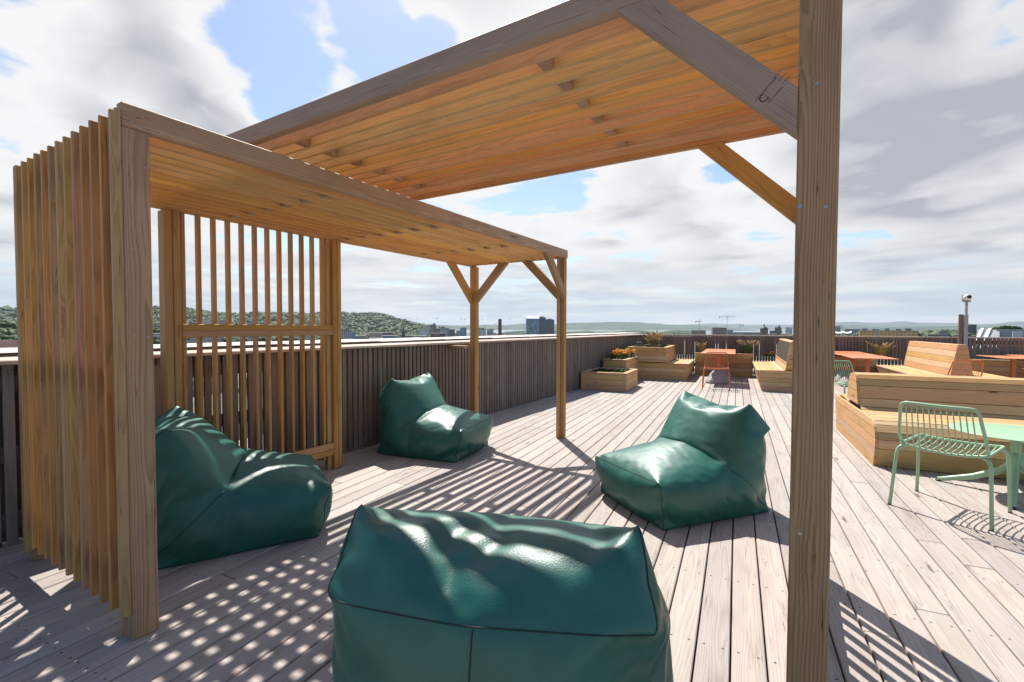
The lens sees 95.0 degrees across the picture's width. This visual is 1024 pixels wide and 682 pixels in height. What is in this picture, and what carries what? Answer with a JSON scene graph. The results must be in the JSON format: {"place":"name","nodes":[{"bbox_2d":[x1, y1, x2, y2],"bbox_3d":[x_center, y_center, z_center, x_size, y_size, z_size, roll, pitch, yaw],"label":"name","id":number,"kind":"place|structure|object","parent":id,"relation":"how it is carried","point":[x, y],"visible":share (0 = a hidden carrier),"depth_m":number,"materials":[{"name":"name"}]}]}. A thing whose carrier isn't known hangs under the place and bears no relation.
{"place":"outdoors","nodes":[
{"label":"outdoors","id":0,"kind":"place"},
{"bbox_2d":[7,311,418,334],"bbox_3d":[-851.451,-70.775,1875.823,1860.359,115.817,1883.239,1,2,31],"label":"wooded hill","id":1,"kind":"structure","parent":0,"point":[12,317],"depth_m":1695.10,"materials":[{"name":"green plant"}]},
{"bbox_2d":[0,305,455,342],"bbox_3d":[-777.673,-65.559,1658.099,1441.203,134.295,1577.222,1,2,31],"label":"hill forest","id":2,"kind":"object","parent":1,"relation":"on","point":[367,324],"visible":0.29,"depth_m":1667.55,"materials":[{"name":"green plant"}]},
{"bbox_2d":[235,337,250,387],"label":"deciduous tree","id":3,"kind":"object","parent":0,"point":[246,338],"visible":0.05,"depth_m":206.74,"materials":[{"name":"green plant"}]},
{"bbox_2d":[0,373,1023,681],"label":"deck","id":4,"kind":"structure","parent":0,"point":[926,583],"depth_m":2.52,"materials":[{"name":"grey wood"}]},
{"bbox_2d":[155,406,332,568],"bbox_3d":[-1.827,0.840,3.064,1.151,0.790,0.911,-1,2,-31],"label":"bean bag","id":5,"kind":"object","parent":4,"relation":"on","point":[219,493],"visible":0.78,"depth_m":2.74,"materials":[{"name":"green leather"}]},
{"bbox_2d":[13,101,567,640],"bbox_3d":[-1.185,0.079,4.204,1.668,2.249,4.365,1,2,31],"label":"pergola","id":6,"kind":"object","parent":4,"relation":"on","point":[89,197],"visible":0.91,"depth_m":2.42,"materials":[{"name":"brown wood"}]},
{"bbox_2d":[0,334,644,546],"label":"slatted fence","id":7,"kind":"object","parent":4,"relation":"on","point":[515,371],"visible":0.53,"depth_m":5.11,"materials":[{"name":"brown wood"}]},
{"bbox_2d":[0,332,635,371],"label":"parapet flashing","id":8,"kind":"object","parent":7,"relation":"attached to","point":[8,352],"visible":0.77,"depth_m":5.68,"materials":[{"name":"metal"}]},
{"bbox_2d":[377,372,492,461],"bbox_3d":[-0.852,0.779,5.120,1.156,0.795,0.942,1,2,20],"label":"bean bag","id":9,"kind":"object","parent":4,"relation":"on","point":[420,419],"visible":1,"depth_m":4.79,"materials":[{"name":"green leather"}]},
{"bbox_2d":[327,504,673,681],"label":"bean bag","id":10,"kind":"object","parent":4,"relation":"on","point":[434,596],"visible":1,"depth_m":1.17,"materials":[{"name":"green leather"}]},
{"bbox_2d":[226,0,842,681],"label":"pergola","id":11,"kind":"object","parent":4,"relation":"on","point":[568,86],"visible":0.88,"depth_m":1.99,"materials":[{"name":"brown wood"}]},
{"bbox_2d":[580,367,637,391],"bbox_3d":[2.176,0.838,10.403,0.994,0.387,1.239,1,2,26],"label":"planter box","id":12,"kind":"object","parent":4,"relation":"on","point":[611,380],"visible":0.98,"depth_m":9.90,"materials":[{"name":"brown wood"}]},
{"bbox_2d":[595,367,609,371],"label":"lilac plant","id":13,"kind":"object","parent":12,"relation":"in","point":[604,370],"visible":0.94,"depth_m":10.41,"materials":[{"name":"green plant"}]},
{"bbox_2d":[613,368,627,372],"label":"green plant","id":14,"kind":"object","parent":12,"relation":"on","point":[619,370],"visible":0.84,"depth_m":10.37,"materials":[{"name":"green plant"}]},
{"bbox_2d":[602,356,638,368],"bbox_3d":[2.717,0.704,11.656,0.564,0.584,1.514,1,2,26],"label":"planter box","id":15,"kind":"object","parent":4,"relation":"on","point":[631,362],"visible":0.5,"depth_m":11.04,"materials":[{"name":"brown wood"}]},
{"bbox_2d":[609,349,626,360],"bbox_3d":[2.547,0.347,11.269,0.402,0.294,0.409,-1,2,-28],"label":"marigold plant","id":16,"kind":"object","parent":15,"relation":"on","point":[622,356],"visible":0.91,"depth_m":11.22,"materials":[{"name":"orange plant"}]},
{"bbox_2d":[613,348,626,358],"bbox_3d":[2.666,0.326,11.625,0.410,0.295,0.387,0,2,-4],"label":"marigold plant","id":17,"kind":"object","parent":15,"relation":"on","point":[621,352],"visible":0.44,"depth_m":11.57,"materials":[{"name":"orange plant"}]},
{"bbox_2d":[626,349,630,357],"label":"grass tuft","id":18,"kind":"object","parent":15,"relation":"on","point":[628,353],"visible":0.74,"depth_m":11.63,"materials":[{"name":"plant"}]},
{"bbox_2d":[621,348,636,358],"bbox_3d":[2.947,0.321,11.847,0.430,0.293,0.409,1,2,31],"label":"marigold plant","id":19,"kind":"object","parent":15,"relation":"on","point":[634,350],"visible":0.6,"depth_m":11.78,"materials":[{"name":"orange plant"}]},
{"bbox_2d":[627,345,694,380],"bbox_3d":[4.086,0.551,12.788,1.548,0.826,1.768,1,2,26],"label":"planter bench","id":20,"kind":"object","parent":4,"relation":"on","point":[659,363],"visible":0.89,"depth_m":12.03,"materials":[{"name":"brown wood"}]},
{"bbox_2d":[641,331,663,346],"bbox_3d":[3.960,-0.060,13.138,0.666,0.430,0.682,1,2,31],"label":"grass clump","id":21,"kind":"object","parent":20,"relation":"on","point":[654,338],"visible":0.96,"depth_m":13.03,"materials":[{"name":"plant"}]},
{"bbox_2d":[595,391,769,529],"bbox_3d":[1.306,0.832,3.584,1.144,0.791,0.935,0,2,-21],"label":"bean bag","id":22,"kind":"object","parent":4,"relation":"on","point":[698,460],"visible":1,"depth_m":3.27,"materials":[{"name":"green leather"}]},
{"bbox_2d":[702,352,729,390],"bbox_3d":[4.465,0.647,10.256,0.574,0.791,0.629,1,2,24],"label":"wire chair","id":23,"kind":"object","parent":4,"relation":"on","point":[717,368],"visible":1,"depth_m":10.41,"materials":[{"name":"orange metal"}]},
{"bbox_2d":[700,351,735,383],"bbox_3d":[4.988,0.641,11.349,0.740,0.740,1.250,1,2,26],"label":"cafe table","id":24,"kind":"object","parent":4,"relation":"on","point":[718,376],"visible":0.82,"depth_m":11.18,"materials":[{"name":"orange metal"}]},
{"bbox_2d":[704,349,735,378],"bbox_3d":[5.554,0.608,12.530,0.740,0.740,1.250,1,2,26],"label":"cafe table","id":25,"kind":"object","parent":4,"relation":"on","point":[725,372],"visible":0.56,"depth_m":12.44,"materials":[{"name":"metal"}]},
{"bbox_2d":[695,353,752,376],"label":"planter wall","id":26,"kind":"structure","parent":4,"relation":"on","point":[740,365],"depth_m":12.83,"materials":[{"name":"brown wood"}]},
{"bbox_2d":[696,342,706,352],"bbox_3d":[5.416,0.193,13.440,0.328,0.374,0.360,1,2,13],"label":"grass tuft","id":27,"kind":"object","parent":26,"relation":"on","point":[702,347],"visible":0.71,"depth_m":13.37,"materials":[{"name":"yellow plant"}]},
{"bbox_2d":[737,339,758,353],"bbox_3d":[6.505,0.175,12.939,0.580,0.446,0.551,1,2,31],"label":"grass tuft","id":28,"kind":"object","parent":26,"relation":"on","point":[747,350],"visible":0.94,"depth_m":12.88,"materials":[{"name":"green plant"}]},
{"bbox_2d":[752,339,792,391],"bbox_3d":[6.159,0.495,11.106,0.764,1.048,2.928,1,2,26],"label":"bench","id":29,"kind":"object","parent":4,"relation":"on","point":[776,375],"visible":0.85,"depth_m":9.88,"materials":[{"name":"brown wood"}]},
{"bbox_2d":[774,354,875,373],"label":"planter wall","id":30,"kind":"structure","parent":4,"relation":"on","point":[859,365],"depth_m":11.62,"materials":[{"name":"brown wood"}]},
{"bbox_2d":[763,351,775,356],"bbox_3d":[6.976,0.356,12.694,0.334,0.159,0.312,1,2,31],"label":"red flower plant","id":31,"kind":"object","parent":30,"relation":"on","point":[771,354],"visible":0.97,"depth_m":12.68,"materials":[{"name":"green plant"}]},
{"bbox_2d":[866,341,894,355],"bbox_3d":[9.174,0.218,11.645,0.566,0.450,0.518,0,2,-13],"label":"grass tuft","id":32,"kind":"object","parent":30,"relation":"in","point":[880,351],"visible":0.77,"depth_m":11.61,"materials":[{"name":"yellow plant"}]},
{"bbox_2d":[644,334,1023,373],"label":"slatted fence","id":33,"kind":"object","parent":4,"relation":"on","point":[767,343],"visible":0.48,"depth_m":12.09,"materials":[{"name":"brown wood"}]},
{"bbox_2d":[958,314,963,343],"bbox_3d":[10.363,0.211,10.858,0.081,1.655,0.048,1,2,31],"label":"timber post","id":34,"kind":"object","parent":33,"relation":"attached to","point":[960,327],"visible":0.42,"depth_m":10.83,"materials":[{"name":"brown wood"}]},
{"bbox_2d":[834,360,853,393],"bbox_3d":[5.307,0.726,7.390,0.574,0.806,0.629,0,2,1],"label":"wire chair","id":35,"kind":"object","parent":4,"relation":"on","point":[842,383],"visible":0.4,"depth_m":7.62,"materials":[{"name":"green metal"}]},
{"bbox_2d":[834,351,864,381],"bbox_3d":[8.218,0.642,11.587,0.740,0.740,1.250,1,2,26],"label":"cafe table","id":36,"kind":"object","parent":4,"relation":"on","point":[841,371],"visible":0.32,"depth_m":11.52,"materials":[{"name":"metal"}]},
{"bbox_2d":[835,352,878,386],"bbox_3d":[7.829,0.665,10.776,0.740,0.740,1.250,1,2,26],"label":"cafe table","id":37,"kind":"object","parent":4,"relation":"on","point":[852,361],"visible":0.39,"depth_m":10.74,"materials":[{"name":"metal"}]},
{"bbox_2d":[841,355,898,372],"bbox_3d":[7.360,0.695,9.726,0.740,0.740,1.250,1,2,26],"label":"cafe table","id":38,"kind":"object","parent":4,"relation":"on","point":[867,358],"visible":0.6,"depth_m":9.69,"materials":[{"name":"metal"}]},
{"bbox_2d":[835,372,1023,480],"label":"curved bench","id":39,"kind":"object","parent":4,"relation":"on","point":[867,407],"visible":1,"depth_m":4.73,"materials":[{"name":"brown wood"}]},
{"bbox_2d":[875,341,1008,377],"bbox_3d":[8.918,0.547,9.907,1.447,1.028,2.728,1,2,26],"label":"bench","id":40,"kind":"object","parent":4,"relation":"on","point":[928,358],"visible":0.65,"depth_m":9.53,"materials":[{"name":"brown wood"}]},
{"bbox_2d":[887,401,1012,531],"bbox_3d":[3.199,0.837,3.431,0.629,0.806,0.574,-1,2,-33],"label":"wire chair","id":41,"kind":"object","parent":4,"relation":"on","point":[924,436],"visible":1,"depth_m":3.35,"materials":[{"name":"green metal"}]},
{"bbox_2d":[947,360,983,376],"bbox_3d":[7.935,0.712,8.369,0.574,0.791,0.629,1,2,16],"label":"wire chair","id":42,"kind":"object","parent":4,"relation":"on","point":[967,368],"visible":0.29,"depth_m":8.10,"materials":[{"name":"orange metal"}]},
{"bbox_2d":[962,294,971,344],"bbox_3d":[10.381,-0.011,10.732,0.150,2.107,0.169,1,2,31],"label":"camera post","id":43,"kind":"object","parent":4,"relation":"on","point":[966,298],"visible":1,"depth_m":10.74,"materials":[{"name":"metal"}]},
{"bbox_2d":[935,422,1023,509],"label":"round table","id":44,"kind":"object","parent":4,"relation":"on","point":[1013,435],"visible":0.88,"depth_m":3.76,"materials":[{"name":"green metal"}]},
{"bbox_2d":[970,359,1023,377],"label":"planter wall","id":45,"kind":"structure","parent":4,"relation":"on","point":[998,367],"depth_m":10.50,"materials":[{"name":"brown wood"}]},
{"bbox_2d":[976,355,1023,377],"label":"cafe table","id":46,"kind":"object","parent":4,"relation":"on","point":[1012,366],"visible":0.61,"depth_m":9.71,"materials":[{"name":"metal"}]},
{"bbox_2d":[1003,354,1023,355],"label":"cafe table","id":47,"kind":"object","parent":4,"relation":"on","point":[1013,354],"visible":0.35,"depth_m":10.67,"materials":[{"name":"metal"}]},
{"bbox_2d":[0,0,1023,324],"label":"sky","id":48,"kind":"structure","parent":0,"point":[931,189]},
{"bbox_2d":[503,330,556,333],"bbox_3d":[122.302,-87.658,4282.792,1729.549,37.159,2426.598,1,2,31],"label":"wooded island","id":49,"kind":"structure","parent":0,"point":[515,332],"depth_m":3236.99,"materials":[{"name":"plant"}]},
{"bbox_2d":[436,322,756,330],"bbox_3d":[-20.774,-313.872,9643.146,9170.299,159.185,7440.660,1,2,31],"label":"shore hills","id":50,"kind":"structure","parent":0,"point":[615,326],"depth_m":8130.13,"materials":[{"name":"green plant"}]},
{"bbox_2d":[193,333,1016,414],"bbox_3d":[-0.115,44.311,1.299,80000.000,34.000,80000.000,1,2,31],"label":"ground","id":51,"kind":"structure","parent":0,"point":[467,334],"depth_m":466.04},
{"bbox_2d":[0,321,16,328],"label":"deciduous tree","id":52,"kind":"object","parent":51,"relation":"on","point":[10,324],"visible":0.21,"depth_m":350.36,"materials":[{"name":"green plant"}]},
{"bbox_2d":[0,328,16,335],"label":"deciduous tree","id":53,"kind":"object","parent":51,"relation":"on","point":[6,331],"visible":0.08,"depth_m":283.53,"materials":[{"name":"green plant"}]},
{"bbox_2d":[0,335,16,339],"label":"deciduous tree","id":54,"kind":"object","parent":51,"relation":"on","point":[6,337],"visible":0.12,"depth_m":257.77,"materials":[{"name":"green plant"}]},
{"bbox_2d":[0,342,17,347],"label":"house","id":55,"kind":"structure","parent":51,"relation":"on","point":[8,344],"depth_m":147.41,"materials":[{"name":"beige paint"}]},
{"bbox_2d":[0,340,17,341],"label":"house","id":56,"kind":"structure","parent":51,"relation":"on","point":[8,341],"depth_m":181.26,"materials":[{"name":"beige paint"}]},
{"bbox_2d":[153,337,159,343],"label":"deciduous tree","id":57,"kind":"object","parent":51,"relation":"on","point":[156,340],"visible":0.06,"depth_m":330.65,"materials":[{"name":"green plant"}]},
{"bbox_2d":[153,333,159,340],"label":"building","id":58,"kind":"structure","parent":51,"relation":"on","point":[157,335],"depth_m":334.98,"materials":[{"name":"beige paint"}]},
{"bbox_2d":[153,327,159,332],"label":"deciduous tree","id":59,"kind":"object","parent":51,"relation":"on","point":[156,330],"visible":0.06,"depth_m":393.75,"materials":[{"name":"green plant"}]},
{"bbox_2d":[188,337,224,393],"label":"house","id":60,"kind":"structure","parent":51,"relation":"on","point":[205,339],"depth_m":197.28,"materials":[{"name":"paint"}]},
{"bbox_2d":[202,319,210,323],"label":"building","id":61,"kind":"structure","parent":51,"relation":"on","point":[206,321],"depth_m":1256.20,"materials":[{"name":"grey concrete"}]},
{"bbox_2d":[217,320,225,330],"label":"building","id":62,"kind":"structure","parent":51,"relation":"on","point":[221,321],"depth_m":1232.50,"materials":[{"name":"paint"}]},
{"bbox_2d":[248,322,264,340],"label":"building","id":63,"kind":"structure","parent":51,"relation":"on","point":[250,338],"depth_m":1136.50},
{"bbox_2d":[258,337,271,341],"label":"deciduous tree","id":64,"kind":"object","parent":51,"relation":"on","point":[260,339],"visible":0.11,"depth_m":201.61,"materials":[{"name":"green plant"}]},
{"bbox_2d":[273,336,288,340],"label":"deciduous tree","id":65,"kind":"object","parent":51,"relation":"on","point":[285,338],"visible":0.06,"depth_m":231.61,"materials":[{"name":"green plant"}]},
{"bbox_2d":[294,323,309,339],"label":"building","id":66,"kind":"structure","parent":51,"relation":"on","point":[307,337],"depth_m":1190.63,"materials":[{"name":"beige paint"}]},
{"bbox_2d":[341,329,351,338],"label":"building","id":67,"kind":"structure","parent":51,"relation":"on","point":[346,333],"depth_m":801.83,"materials":[{"name":"grey"}]},
{"bbox_2d":[355,336,365,338],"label":"building","id":68,"kind":"structure","parent":51,"relation":"on","point":[360,337],"depth_m":590.07,"materials":[{"name":"grey"}]},
{"bbox_2d":[370,333,382,337],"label":"building","id":69,"kind":"structure","parent":51,"relation":"on","point":[375,335],"depth_m":960.41,"materials":[{"name":"paint"}]},
{"bbox_2d":[381,332,392,334],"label":"building","id":70,"kind":"structure","parent":51,"relation":"on","point":[387,333],"depth_m":1014.85,"materials":[{"name":"grey brick"}]},
{"bbox_2d":[382,335,396,338],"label":"building","id":71,"kind":"structure","parent":51,"relation":"on","point":[388,336],"depth_m":679.13,"materials":[{"name":"blue glass"}]},
{"bbox_2d":[419,330,425,334],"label":"building","id":72,"kind":"structure","parent":51,"relation":"on","point":[422,332],"depth_m":1228.36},
{"bbox_2d":[429,323,435,331],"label":"building","id":73,"kind":"structure","parent":51,"relation":"on","point":[433,325],"depth_m":1676.10,"materials":[{"name":"grey brick"}]},
{"bbox_2d":[431,333,444,336],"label":"building","id":74,"kind":"structure","parent":51,"relation":"on","point":[437,334],"depth_m":641.93,"materials":[{"name":"grey brick"}]},
{"bbox_2d":[440,327,448,336],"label":"building","id":75,"kind":"structure","parent":51,"relation":"on","point":[444,330],"depth_m":1287.84,"materials":[{"name":"grey concrete"}]},
{"bbox_2d":[449,329,454,336],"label":"building","id":76,"kind":"structure","parent":51,"relation":"on","point":[451,332],"depth_m":1269.38,"materials":[{"name":"grey glass"}]},
{"bbox_2d":[456,330,461,336],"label":"building","id":77,"kind":"structure","parent":51,"relation":"on","point":[458,333],"depth_m":1251.88,"materials":[{"name":"grey"}]},
{"bbox_2d":[460,327,466,335],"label":"building","id":78,"kind":"structure","parent":51,"relation":"on","point":[463,331],"depth_m":1342.57,"materials":[{"name":"blue glass"}]},
{"bbox_2d":[479,326,485,335],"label":"building","id":79,"kind":"structure","parent":51,"relation":"on","point":[482,331],"depth_m":1177.94,"materials":[{"name":"metal"}]},
{"bbox_2d":[487,329,493,335],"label":"building","id":80,"kind":"structure","parent":51,"relation":"on","point":[490,332],"depth_m":1148.61,"materials":[{"name":"grey"}]},
{"bbox_2d":[498,319,501,335],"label":"chimney","id":81,"kind":"object","parent":51,"relation":"on","point":[499,326],"visible":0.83,"depth_m":558.90,"materials":[{"name":"brick"}]},
{"bbox_2d":[525,316,553,334],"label":"glass tower","id":82,"kind":"structure","parent":51,"relation":"on","point":[538,325],"depth_m":1161.63,"materials":[{"name":"glass"}]},
{"bbox_2d":[363,329,977,339],"bbox_3d":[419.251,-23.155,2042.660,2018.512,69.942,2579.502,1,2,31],"label":"town trees","id":83,"kind":"object","parent":51,"relation":"on","point":[953,333],"visible":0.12,"depth_m":975.20,"materials":[{"name":"green plant"}]},
{"bbox_2d":[691,330,705,336],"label":"building","id":84,"kind":"structure","parent":51,"relation":"on","point":[698,332],"depth_m":1486.65,"materials":[{"name":"grey brick"}]},
{"bbox_2d":[711,327,726,343],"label":"building","id":85,"kind":"structure","parent":51,"relation":"on","point":[719,330],"depth_m":1280.85,"materials":[{"name":"grey brick"}]},
{"bbox_2d":[732,332,759,343],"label":"building","id":86,"kind":"structure","parent":51,"relation":"on","point":[745,333],"depth_m":1341.38,"materials":[{"name":"grey"}]},
{"bbox_2d":[760,324,767,337],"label":"domed church","id":87,"kind":"structure","parent":51,"relation":"on","point":[763,330],"depth_m":963.04,"materials":[{"name":"grey brick"}]},
{"bbox_2d":[775,326,781,343],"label":"building","id":88,"kind":"structure","parent":51,"relation":"on","point":[777,329],"depth_m":1304.85,"materials":[{"name":"grey brick"}]},
{"bbox_2d":[784,327,792,333],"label":"building","id":89,"kind":"structure","parent":51,"relation":"on","point":[787,330],"depth_m":1378.21,"materials":[{"name":"grey concrete"}]},
{"bbox_2d":[835,326,840,335],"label":"building","id":90,"kind":"structure","parent":51,"relation":"on","point":[837,328],"depth_m":1150.08,"materials":[{"name":"grey concrete"}]},
{"bbox_2d":[844,329,859,334],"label":"building","id":91,"kind":"structure","parent":51,"relation":"on","point":[853,331],"depth_m":1214.03,"materials":[{"name":"white concrete"}]},
{"bbox_2d":[859,329,877,352],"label":"building","id":92,"kind":"structure","parent":51,"relation":"on","point":[867,332],"depth_m":637.60,"materials":[{"name":"beige"}]},
{"bbox_2d":[880,328,917,350],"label":"building","id":93,"kind":"structure","parent":51,"relation":"on","point":[898,332],"depth_m":641.14,"materials":[{"name":"beige"}]},
{"bbox_2d":[927,334,940,339],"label":"building","id":94,"kind":"structure","parent":51,"relation":"on","point":[933,335],"depth_m":483.28,"materials":[{"name":"grey brick"}]},
{"bbox_2d":[938,330,948,339],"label":"building","id":95,"kind":"structure","parent":51,"relation":"on","point":[943,333],"depth_m":515.31,"materials":[{"name":"grey"}]},
{"bbox_2d":[968,324,976,349],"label":"building","id":96,"kind":"structure","parent":51,"relation":"on","point":[972,328],"depth_m":642.73,"materials":[{"name":"grey glass"}]},
{"bbox_2d":[566,330,690,334],"bbox_3d":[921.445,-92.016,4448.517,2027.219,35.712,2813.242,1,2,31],"label":"wooded island","id":97,"kind":"structure","parent":0,"point":[664,332],"depth_m":3365.55,"materials":[{"name":"green plant"}]},
{"bbox_2d":[455,330,842,334],"bbox_3d":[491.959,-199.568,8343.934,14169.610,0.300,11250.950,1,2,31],"label":"fjord","id":98,"kind":"structure","parent":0,"point":[707,332],"depth_m":6237.26,"materials":[{"name":"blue liquid"}]},
{"bbox_2d":[654,368,844,681],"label":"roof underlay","id":99,"kind":"object","parent":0,"point":[732,582],"depth_m":2.50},
{"bbox_2d":[686,321,1023,329],"bbox_3d":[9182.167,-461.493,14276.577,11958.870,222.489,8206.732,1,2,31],"label":"mountains","id":100,"kind":"structure","parent":0,"point":[882,324],"depth_m":11644.54,"materials":[{"name":"green plant"}]},
{"bbox_2d":[840,326,1023,331],"bbox_3d":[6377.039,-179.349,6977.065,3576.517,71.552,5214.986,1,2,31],"label":"ridge","id":101,"kind":"structure","parent":0,"point":[921,329],"depth_m":5901.89,"materials":[{"name":"green plant"}]},
{"bbox_2d":[972,325,1023,359],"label":"modern building","id":102,"kind":"structure","parent":0,"point":[1007,331],"depth_m":116.86,"materials":[{"name":"white"}]}
]}

